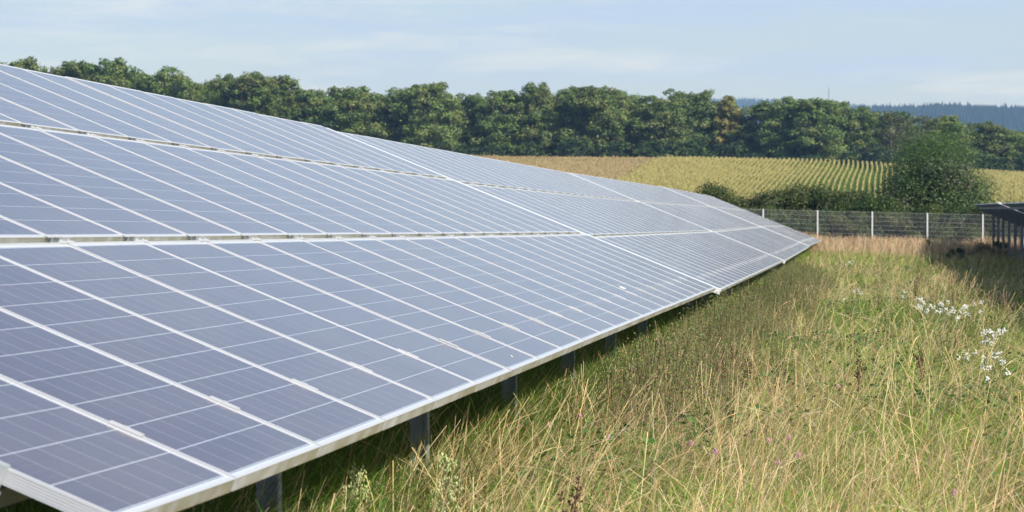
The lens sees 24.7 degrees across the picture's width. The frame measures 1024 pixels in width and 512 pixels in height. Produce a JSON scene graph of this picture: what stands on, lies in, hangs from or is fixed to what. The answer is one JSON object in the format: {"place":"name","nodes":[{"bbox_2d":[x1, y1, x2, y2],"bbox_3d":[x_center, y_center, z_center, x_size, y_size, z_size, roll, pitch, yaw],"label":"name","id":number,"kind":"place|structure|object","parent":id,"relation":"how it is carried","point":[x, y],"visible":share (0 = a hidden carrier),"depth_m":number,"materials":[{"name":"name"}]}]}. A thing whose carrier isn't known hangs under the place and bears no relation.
{"place":"outdoors","nodes":[
{"label":"outdoors","id":0,"kind":"place"},
{"bbox_2d":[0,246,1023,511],"bbox_3d":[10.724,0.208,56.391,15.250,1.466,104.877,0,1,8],"label":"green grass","id":1,"kind":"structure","parent":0,"point":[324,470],"depth_m":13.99,"materials":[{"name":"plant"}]},
{"bbox_2d":[0,0,1023,107],"label":"sky","id":2,"kind":"structure","parent":0,"point":[868,52],"materials":[{"name":"blue"}]},
{"bbox_2d":[12,236,1023,511],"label":"dry grass","id":3,"kind":"structure","parent":0,"point":[884,448],"depth_m":13.51,"materials":[{"name":"plant"}]},
{"bbox_2d":[633,177,889,511],"bbox_3d":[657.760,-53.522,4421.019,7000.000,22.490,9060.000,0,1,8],"label":"ground","id":4,"kind":"structure","parent":0,"point":[877,198],"depth_m":323.36,"materials":[{"name":"plant"}]},
{"bbox_2d":[8,56,45,71],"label":"broadleaf tree","id":5,"kind":"object","parent":4,"relation":"on","point":[28,64],"visible":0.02,"depth_m":438.81,"materials":[{"name":"green plant"}]},
{"bbox_2d":[50,59,98,79],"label":"broadleaf tree","id":6,"kind":"object","parent":4,"relation":"on","point":[73,69],"visible":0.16,"depth_m":441.65,"materials":[{"name":"green plant"}]},
{"bbox_2d":[82,57,140,88],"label":"broadleaf tree","id":7,"kind":"object","parent":4,"relation":"on","point":[117,72],"visible":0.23,"depth_m":436.33,"materials":[{"name":"green plant"}]},
{"bbox_2d":[127,70,150,91],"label":"broadleaf tree","id":8,"kind":"object","parent":4,"relation":"on","point":[138,86],"visible":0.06,"depth_m":444.36,"materials":[{"name":"green plant"}]},
{"bbox_2d":[137,65,202,102],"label":"broadleaf tree","id":9,"kind":"object","parent":4,"relation":"on","point":[165,77],"visible":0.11,"depth_m":438.08,"materials":[{"name":"green plant"}]},
{"bbox_2d":[171,75,206,102],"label":"broadleaf tree","id":10,"kind":"object","parent":4,"relation":"on","point":[186,88],"visible":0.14,"depth_m":432.98,"materials":[{"name":"green plant"}]},
{"bbox_2d":[193,80,230,103],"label":"broadleaf tree","id":11,"kind":"object","parent":4,"relation":"on","point":[204,89],"visible":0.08,"depth_m":458.59,"materials":[{"name":"green plant"}]},
{"bbox_2d":[203,73,241,107],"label":"broadleaf tree","id":12,"kind":"object","parent":4,"relation":"on","point":[218,98],"visible":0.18,"depth_m":435.81,"materials":[{"name":"green plant"}]},
{"bbox_2d":[219,70,292,117],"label":"broadleaf tree","id":13,"kind":"object","parent":4,"relation":"on","point":[259,86],"visible":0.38,"depth_m":431.08,"materials":[{"name":"green plant"}]},
{"bbox_2d":[250,75,309,121],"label":"broadleaf tree","id":14,"kind":"object","parent":4,"relation":"on","point":[288,84],"visible":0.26,"depth_m":438.83,"materials":[{"name":"green plant"}]},
{"bbox_2d":[286,88,333,126],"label":"broadleaf tree","id":15,"kind":"object","parent":4,"relation":"on","point":[320,98],"visible":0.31,"depth_m":437.27,"materials":[{"name":"green plant"}]},
{"bbox_2d":[319,86,365,119],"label":"broadleaf tree","id":16,"kind":"object","parent":4,"relation":"on","point":[333,90],"visible":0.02,"depth_m":453.15,"materials":[{"name":"green plant"}]},
{"bbox_2d":[339,463,370,511],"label":"fleabane plant","id":17,"kind":"object","parent":4,"relation":"on","point":[355,471],"visible":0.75,"depth_m":9.73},
{"bbox_2d":[318,86,393,138],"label":"broadleaf tree","id":18,"kind":"object","parent":4,"relation":"on","point":[347,118],"visible":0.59,"depth_m":427.74,"materials":[{"name":"green plant"}]},
{"bbox_2d":[0,64,715,511],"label":"solar table","id":19,"kind":"object","parent":4,"relation":"on","point":[200,302],"visible":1,"depth_m":10.97,"materials":[{"name":"blue glass"}]},
{"bbox_2d":[354,93,396,134],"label":"broadleaf tree","id":20,"kind":"object","parent":4,"relation":"on","point":[377,113],"visible":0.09,"depth_m":437.58,"materials":[{"name":"green plant"}]},
{"bbox_2d":[373,83,438,146],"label":"broadleaf tree","id":21,"kind":"object","parent":4,"relation":"on","point":[407,95],"visible":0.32,"depth_m":430.77,"materials":[{"name":"green plant"}]},
{"bbox_2d":[399,81,471,152],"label":"broadleaf tree","id":22,"kind":"object","parent":4,"relation":"on","point":[442,114],"visible":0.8,"depth_m":424.22,"materials":[{"name":"green plant"}]},
{"bbox_2d":[428,142,449,150],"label":"wood edge shrub","id":23,"kind":"object","parent":4,"relation":"on","point":[440,145],"visible":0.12,"depth_m":417.55,"materials":[{"name":"green plant"}]},
{"bbox_2d":[430,452,462,511],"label":"fleabane plant","id":24,"kind":"object","parent":4,"relation":"on","point":[446,478],"visible":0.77,"depth_m":10.06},
{"bbox_2d":[450,144,481,155],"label":"wood edge shrub","id":25,"kind":"object","parent":4,"relation":"on","point":[469,148],"visible":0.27,"depth_m":410.87,"materials":[{"name":"green plant"}]},
{"bbox_2d":[449,93,490,156],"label":"broadleaf tree","id":26,"kind":"object","parent":4,"relation":"on","point":[468,120],"visible":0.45,"depth_m":429.73,"materials":[{"name":"green plant"}]},
{"bbox_2d":[479,144,510,157],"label":"wood edge shrub","id":27,"kind":"object","parent":4,"relation":"on","point":[497,148],"visible":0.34,"depth_m":416.20,"materials":[{"name":"green plant"}]},
{"bbox_2d":[466,89,539,158],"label":"broadleaf tree","id":28,"kind":"object","parent":4,"relation":"on","point":[502,102],"visible":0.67,"depth_m":424.40,"materials":[{"name":"green plant"}]},
{"bbox_2d":[484,90,531,155],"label":"broadleaf tree","id":29,"kind":"object","parent":4,"relation":"on","point":[491,94],"visible":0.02,"depth_m":448.63,"materials":[{"name":"green plant"}]},
{"bbox_2d":[519,141,547,161],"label":"wood edge shrub","id":30,"kind":"object","parent":4,"relation":"on","point":[540,153],"visible":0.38,"depth_m":416.69,"materials":[{"name":"green plant"}]},
{"bbox_2d":[510,90,561,154],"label":"broadleaf tree","id":31,"kind":"object","parent":4,"relation":"on","point":[534,102],"visible":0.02,"depth_m":450.89,"materials":[{"name":"green plant"}]},
{"bbox_2d":[511,81,562,161],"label":"broadleaf tree","id":32,"kind":"object","parent":4,"relation":"on","point":[540,131],"visible":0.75,"depth_m":423.08,"materials":[{"name":"green plant"}]},
{"bbox_2d":[328,128,783,318],"bbox_3d":[1.814,-0.151,39.327,4.760,3.080,23.425,0,1,8],"label":"solar table","id":33,"kind":"object","parent":4,"relation":"on","point":[720,263],"visible":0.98,"depth_m":34.74,"materials":[{"name":"blue glass"}]},
{"bbox_2d":[472,154,655,178],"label":"reddish maize crop","id":34,"kind":"object","parent":4,"relation":"on","point":[604,167],"visible":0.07,"depth_m":375.60,"materials":[{"name":"beige plant"}]},
{"bbox_2d":[557,476,582,511],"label":"dock plant","id":35,"kind":"object","parent":4,"relation":"on","point":[575,497],"visible":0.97,"depth_m":8.76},
{"bbox_2d":[548,85,594,156],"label":"broadleaf tree","id":36,"kind":"object","parent":4,"relation":"on","point":[563,106],"visible":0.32,"depth_m":425.38,"materials":[{"name":"green plant"}]},
{"bbox_2d":[552,136,595,159],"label":"wood edge shrub","id":37,"kind":"object","parent":4,"relation":"on","point":[564,152],"visible":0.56,"depth_m":412.45,"materials":[{"name":"green plant"}]},
{"bbox_2d":[554,86,629,159],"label":"broadleaf tree","id":38,"kind":"object","parent":4,"relation":"on","point":[603,124],"visible":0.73,"depth_m":418.81,"materials":[{"name":"green plant"}]},
{"bbox_2d":[592,85,629,137],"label":"broadleaf tree","id":39,"kind":"object","parent":4,"relation":"on","point":[609,91],"visible":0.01,"depth_m":445.00,"materials":[{"name":"green plant"}]},
{"bbox_2d":[601,138,630,160],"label":"wood edge shrub","id":40,"kind":"object","parent":4,"relation":"on","point":[613,146],"visible":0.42,"depth_m":414.32,"materials":[{"name":"green plant"}]},
{"bbox_2d":[604,92,661,156],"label":"broadleaf tree","id":41,"kind":"object","parent":4,"relation":"on","point":[629,102],"visible":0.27,"depth_m":427.44,"materials":[{"name":"green plant"}]},
{"bbox_2d":[623,101,675,148],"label":"broadleaf tree","id":42,"kind":"object","parent":4,"relation":"on","point":[659,137],"visible":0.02,"depth_m":440.55,"materials":[{"name":"green plant"}]},
{"bbox_2d":[283,262,1023,511],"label":"clover leaves","id":43,"kind":"object","parent":4,"relation":"on","point":[651,440],"visible":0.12,"depth_m":18.60,"materials":[{"name":"plant"}]},
{"bbox_2d":[636,140,670,157],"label":"wood edge shrub","id":44,"kind":"object","parent":4,"relation":"on","point":[651,153],"visible":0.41,"depth_m":410.95,"materials":[{"name":"green plant"}]},
{"bbox_2d":[623,95,698,159],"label":"broadleaf tree","id":45,"kind":"object","parent":4,"relation":"on","point":[664,119],"visible":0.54,"depth_m":422.20,"materials":[{"name":"green plant"}]},
{"bbox_2d":[660,88,708,147],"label":"broadleaf tree","id":46,"kind":"object","parent":4,"relation":"on","point":[677,95],"visible":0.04,"depth_m":444.00,"materials":[{"name":"green plant"}]},
{"bbox_2d":[569,173,808,277],"bbox_3d":[5.349,-0.470,62.943,4.760,3.114,24.435,0,1,8],"label":"solar table","id":47,"kind":"object","parent":4,"relation":"on","point":[727,225],"visible":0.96,"depth_m":59.26,"materials":[{"name":"blue glass"}]},
{"bbox_2d":[676,137,709,158],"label":"wood edge shrub","id":48,"kind":"object","parent":4,"relation":"on","point":[697,152],"visible":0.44,"depth_m":409.19,"materials":[{"name":"green plant"}]},
{"bbox_2d":[674,89,728,157],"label":"broadleaf tree","id":49,"kind":"object","parent":4,"relation":"on","point":[702,121],"visible":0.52,"depth_m":429.13,"materials":[{"name":"green plant"}]},
{"bbox_2d":[694,179,752,210],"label":"hedge bush","id":50,"kind":"object","parent":4,"relation":"on","point":[718,192],"visible":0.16,"depth_m":113.22,"materials":[{"name":"green plant"}]},
{"bbox_2d":[707,95,745,158],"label":"yellowing tree","id":51,"kind":"object","parent":4,"relation":"on","point":[729,107],"visible":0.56,"depth_m":427.94,"materials":[{"name":"green plant"}]},
{"bbox_2d":[709,140,749,157],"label":"wood edge shrub","id":52,"kind":"object","parent":4,"relation":"on","point":[723,148],"visible":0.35,"depth_m":409.68,"materials":[{"name":"green plant"}]},
{"bbox_2d":[661,186,820,262],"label":"solar table","id":53,"kind":"object","parent":4,"relation":"on","point":[758,220],"visible":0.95,"depth_m":85.18,"materials":[{"name":"blue glass"}]},
{"bbox_2d":[597,260,888,457],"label":"seeding weeds","id":54,"kind":"object","parent":4,"relation":"on","point":[781,282],"visible":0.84,"depth_m":20.52,"materials":[{"name":"green plant"}]},
{"bbox_2d":[730,196,758,211],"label":"hedge bush","id":55,"kind":"object","parent":4,"relation":"on","point":[747,202],"visible":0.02,"depth_m":113.38,"materials":[{"name":"green plant"}]},
{"bbox_2d":[737,356,752,393],"bbox_3d":[1.951,1.114,19.544,0.145,0.555,0.085,0,1,-21],"label":"dock plant","id":56,"kind":"object","parent":4,"relation":"on","point":[750,372],"visible":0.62,"depth_m":19.54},
{"bbox_2d":[741,152,766,161],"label":"wood edge shrub","id":57,"kind":"object","parent":4,"relation":"on","point":[754,155],"visible":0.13,"depth_m":406.43,"materials":[{"name":"green plant"}]},
{"bbox_2d":[724,100,789,158],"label":"broadleaf tree","id":58,"kind":"object","parent":4,"relation":"on","point":[750,127],"visible":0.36,"depth_m":425.23,"materials":[{"name":"green plant"}]},
{"bbox_2d":[743,204,792,228],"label":"bush","id":59,"kind":"object","parent":4,"relation":"on","point":[773,213],"visible":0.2,"depth_m":110.19,"materials":[{"name":"green plant"}]},
{"bbox_2d":[743,186,798,222],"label":"hedge bush","id":60,"kind":"object","parent":4,"relation":"on","point":[773,199],"visible":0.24,"depth_m":112.89,"materials":[{"name":"green plant"}]},
{"bbox_2d":[753,96,812,159],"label":"broadleaf tree","id":61,"kind":"object","parent":4,"relation":"on","point":[774,137],"visible":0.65,"depth_m":417.86,"materials":[{"name":"green plant"}]},
{"bbox_2d":[777,179,820,227],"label":"hedge bush","id":62,"kind":"object","parent":4,"relation":"on","point":[799,196],"visible":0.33,"depth_m":112.87,"materials":[{"name":"green plant"}]},
{"bbox_2d":[799,153,823,164],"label":"wood edge shrub","id":63,"kind":"object","parent":4,"relation":"on","point":[810,157],"visible":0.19,"depth_m":407.24,"materials":[{"name":"green plant"}]},
{"bbox_2d":[614,156,1023,234],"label":"maize crop","id":64,"kind":"object","parent":4,"relation":"on","point":[743,177],"visible":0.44,"depth_m":333.93,"materials":[{"name":"yellow plant"}]},
{"bbox_2d":[778,97,861,165],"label":"broadleaf tree","id":65,"kind":"object","parent":4,"relation":"on","point":[814,139],"visible":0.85,"depth_m":413.08,"materials":[{"name":"green plant"}]},
{"bbox_2d":[788,207,860,240],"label":"bush","id":66,"kind":"object","parent":4,"relation":"on","point":[825,222],"visible":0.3,"depth_m":109.64,"materials":[{"name":"green plant"}]},
{"bbox_2d":[798,181,850,235],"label":"hedge bush","id":67,"kind":"object","parent":4,"relation":"on","point":[825,199],"visible":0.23,"depth_m":112.93,"materials":[{"name":"green plant"}]},
{"bbox_2d":[817,101,864,163],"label":"broadleaf tree","id":68,"kind":"object","parent":4,"relation":"on","point":[845,105],"visible":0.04,"depth_m":434.09,"materials":[{"name":"green plant"}]},
{"bbox_2d":[836,150,864,169],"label":"wood edge shrub","id":69,"kind":"object","parent":4,"relation":"on","point":[848,154],"visible":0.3,"depth_m":408.21,"materials":[{"name":"green plant"}]},
{"bbox_2d":[829,182,877,225],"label":"hedge bush","id":70,"kind":"object","parent":4,"relation":"on","point":[851,198],"visible":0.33,"depth_m":112.79,"materials":[{"name":"green plant"}]},
{"bbox_2d":[834,105,880,173],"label":"broadleaf tree","id":71,"kind":"object","parent":4,"relation":"on","point":[855,138],"visible":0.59,"depth_m":422.89,"materials":[{"name":"green plant"}]},
{"bbox_2d":[852,349,864,403],"bbox_3d":[2.693,1.055,18.163,0.082,0.673,0.179,0,1,-11],"label":"dock plant","id":72,"kind":"object","parent":4,"relation":"on","point":[858,372],"visible":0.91,"depth_m":18.16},
{"bbox_2d":[845,113,893,161],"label":"broadleaf tree","id":73,"kind":"object","parent":4,"relation":"on","point":[880,117],"visible":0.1,"depth_m":439.99,"materials":[{"name":"green plant"}]},
{"bbox_2d":[834,209,909,239],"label":"bush","id":74,"kind":"object","parent":4,"relation":"on","point":[866,230],"visible":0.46,"depth_m":109.02,"materials":[{"name":"green plant"}]},
{"bbox_2d":[860,146,899,175],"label":"wood edge shrub","id":75,"kind":"object","parent":4,"relation":"on","point":[882,151],"visible":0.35,"depth_m":404.81,"materials":[{"name":"green plant"}]},
{"bbox_2d":[848,191,913,236],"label":"hedge bush","id":76,"kind":"object","parent":4,"relation":"on","point":[880,205],"visible":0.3,"depth_m":111.89,"materials":[{"name":"green plant"}]},
{"bbox_2d":[747,209,1023,242],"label":"fence","id":77,"kind":"object","parent":4,"relation":"on","point":[872,225],"visible":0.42,"depth_m":106.65,"materials":[{"name":"metal"}]},
{"bbox_2d":[753,246,1023,399],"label":"meadow weeds","id":78,"kind":"object","parent":4,"relation":"on","point":[941,343],"visible":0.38,"depth_m":32.35,"materials":[{"name":"green plant"}]},
{"bbox_2d":[871,112,914,167],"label":"pale tree","id":79,"kind":"object","parent":4,"relation":"on","point":[891,119],"visible":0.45,"depth_m":420.02,"materials":[{"name":"green plant"}]},
{"bbox_2d":[868,110,922,155],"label":"broadleaf tree","id":80,"kind":"object","parent":4,"relation":"on","point":[906,114],"visible":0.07,"depth_m":439.10,"materials":[{"name":"green plant"}]},
{"bbox_2d":[799,230,1023,258],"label":"tall straw","id":81,"kind":"object","parent":4,"relation":"on","point":[824,245],"visible":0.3,"depth_m":100.25,"materials":[{"name":"beige plant"}]},
{"bbox_2d":[894,115,943,162],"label":"pale tree","id":82,"kind":"object","parent":4,"relation":"on","point":[924,120],"visible":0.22,"depth_m":423.48,"materials":[{"name":"green plant"}]},
{"bbox_2d":[913,343,924,389],"bbox_3d":[3.284,1.033,18.806,0.110,0.671,0.186,0,1,-6],"label":"dock plant","id":83,"kind":"object","parent":4,"relation":"on","point":[919,365],"visible":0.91,"depth_m":18.81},
{"bbox_2d":[902,114,962,152],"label":"broadleaf tree","id":84,"kind":"object","parent":4,"relation":"on","point":[950,118],"visible":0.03,"depth_m":433.03,"materials":[{"name":"green plant"}]},
{"bbox_2d":[887,202,978,242],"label":"bush","id":85,"kind":"object","parent":4,"relation":"on","point":[931,210],"visible":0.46,"depth_m":108.76,"materials":[{"name":"green plant"}]},
{"bbox_2d":[873,139,997,232],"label":"bush","id":86,"kind":"object","parent":4,"relation":"on","point":[935,181],"visible":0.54,"depth_m":113.28,"materials":[{"name":"green plant"}]},
{"bbox_2d":[928,303,943,335],"bbox_3d":[5.640,0.941,31.132,0.205,0.624,0.152,0,1,8],"label":"white flower plant","id":87,"kind":"object","parent":4,"relation":"on","point":[935,322],"visible":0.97,"depth_m":31.10,"materials":[{"name":"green plant"}]},
{"bbox_2d":[875,112,1005,208],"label":"feathery bush","id":88,"kind":"object","parent":4,"relation":"on","point":[930,147],"visible":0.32,"depth_m":118.59,"materials":[{"name":"green plant"}]},
{"bbox_2d":[939,301,955,328],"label":"white flower plant","id":89,"kind":"object","parent":4,"relation":"on","point":[940,303],"visible":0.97,"depth_m":31.11,"materials":[{"name":"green plant"}]},
{"bbox_2d":[920,120,989,167],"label":"broadleaf tree","id":90,"kind":"object","parent":4,"relation":"on","point":[952,124],"visible":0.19,"depth_m":414.25,"materials":[{"name":"green plant"}]},
{"bbox_2d":[942,242,969,260],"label":"bush","id":91,"kind":"object","parent":4,"relation":"on","point":[960,250],"visible":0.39,"depth_m":86.55,"materials":[{"name":"green plant"}]},
{"bbox_2d":[957,349,978,385],"bbox_3d":[3.926,1.075,20.096,0.105,0.557,0.221,-1,1,-43],"label":"white flower plant","id":92,"kind":"object","parent":4,"relation":"on","point":[975,353],"visible":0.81,"depth_m":20.11,"materials":[{"name":"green plant"}]},
{"bbox_2d":[950,206,1019,241],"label":"bush","id":93,"kind":"object","parent":4,"relation":"on","point":[976,218],"visible":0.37,"depth_m":108.54,"materials":[{"name":"green plant"}]},
{"bbox_2d":[979,329,992,367],"bbox_3d":[4.575,1.026,22.642,0.116,0.646,0.162,1,1,41],"label":"white flower plant","id":94,"kind":"object","parent":4,"relation":"on","point":[987,340],"visible":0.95,"depth_m":22.65,"materials":[{"name":"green plant"}]},
{"bbox_2d":[966,234,1010,257],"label":"bush","id":95,"kind":"object","parent":4,"relation":"on","point":[995,243],"visible":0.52,"depth_m":95.04,"materials":[{"name":"green plant"}]},
{"bbox_2d":[960,121,1018,168],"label":"broadleaf tree","id":96,"kind":"object","parent":4,"relation":"on","point":[990,130],"visible":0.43,"depth_m":415.97,"materials":[{"name":"green plant"}]},
{"bbox_2d":[979,351,1001,395],"bbox_3d":[3.827,1.063,18.771,0.137,0.607,0.197,0,1,-15],"label":"white flower plant","id":97,"kind":"object","parent":4,"relation":"on","point":[993,357],"visible":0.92,"depth_m":18.75,"materials":[{"name":"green plant"}]},
{"bbox_2d":[971,153,1011,170],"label":"wood edge shrub","id":98,"kind":"object","parent":4,"relation":"on","point":[987,158],"visible":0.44,"depth_m":403.48,"materials":[{"name":"green plant"}]},
{"bbox_2d":[989,328,1006,373],"bbox_3d":[4.679,1.022,22.537,0.149,0.662,0.235,0,1,29],"label":"white flower plant","id":99,"kind":"object","parent":4,"relation":"on","point":[1004,332],"visible":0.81,"depth_m":22.54,"materials":[{"name":"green plant"}]},
{"bbox_2d":[973,202,1023,261],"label":"solar table","id":100,"kind":"object","parent":4,"relation":"on","point":[999,210],"visible":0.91,"depth_m":90.40,"materials":[{"name":"black metal"}]},
{"bbox_2d":[985,224,1019,241],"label":"bush","id":101,"kind":"object","parent":4,"relation":"on","point":[1018,230],"visible":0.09,"depth_m":108.20,"materials":[{"name":"green plant"}]},
{"bbox_2d":[993,130,1023,170],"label":"broadleaf tree","id":102,"kind":"object","parent":4,"relation":"on","point":[1018,139],"visible":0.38,"depth_m":417.72,"materials":[{"name":"green plant"}]},
{"bbox_2d":[1002,202,1023,215],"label":"solar table","id":103,"kind":"object","parent":4,"relation":"on","point":[1018,206],"visible":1,"depth_m":77.95,"materials":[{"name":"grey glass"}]},
{"bbox_2d":[1008,155,1023,171],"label":"wood edge shrub","id":104,"kind":"object","parent":4,"relation":"on","point":[1020,160],"visible":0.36,"depth_m":397.23,"materials":[{"name":"green plant"}]},
{"bbox_3d":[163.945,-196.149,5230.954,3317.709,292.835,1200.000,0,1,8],"label":"far wooded hill","id":105,"kind":"structure","parent":0,"visible":0},
{"bbox_2d":[644,96,915,123],"bbox_3d":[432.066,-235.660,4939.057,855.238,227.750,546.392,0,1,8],"label":"hilltop forest","id":106,"kind":"object","parent":105,"relation":"on","point":[741,101],"visible":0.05,"depth_m":5074.37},
{"bbox_3d":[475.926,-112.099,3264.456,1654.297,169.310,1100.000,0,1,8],"label":"near wooded hill","id":107,"kind":"structure","parent":0,"visible":0},
{"bbox_2d":[851,101,1023,137],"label":"conifer forest","id":108,"kind":"object","parent":107,"relation":"on","point":[1011,118],"visible":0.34,"depth_m":3085.80,"materials":[{"name":"plant"}]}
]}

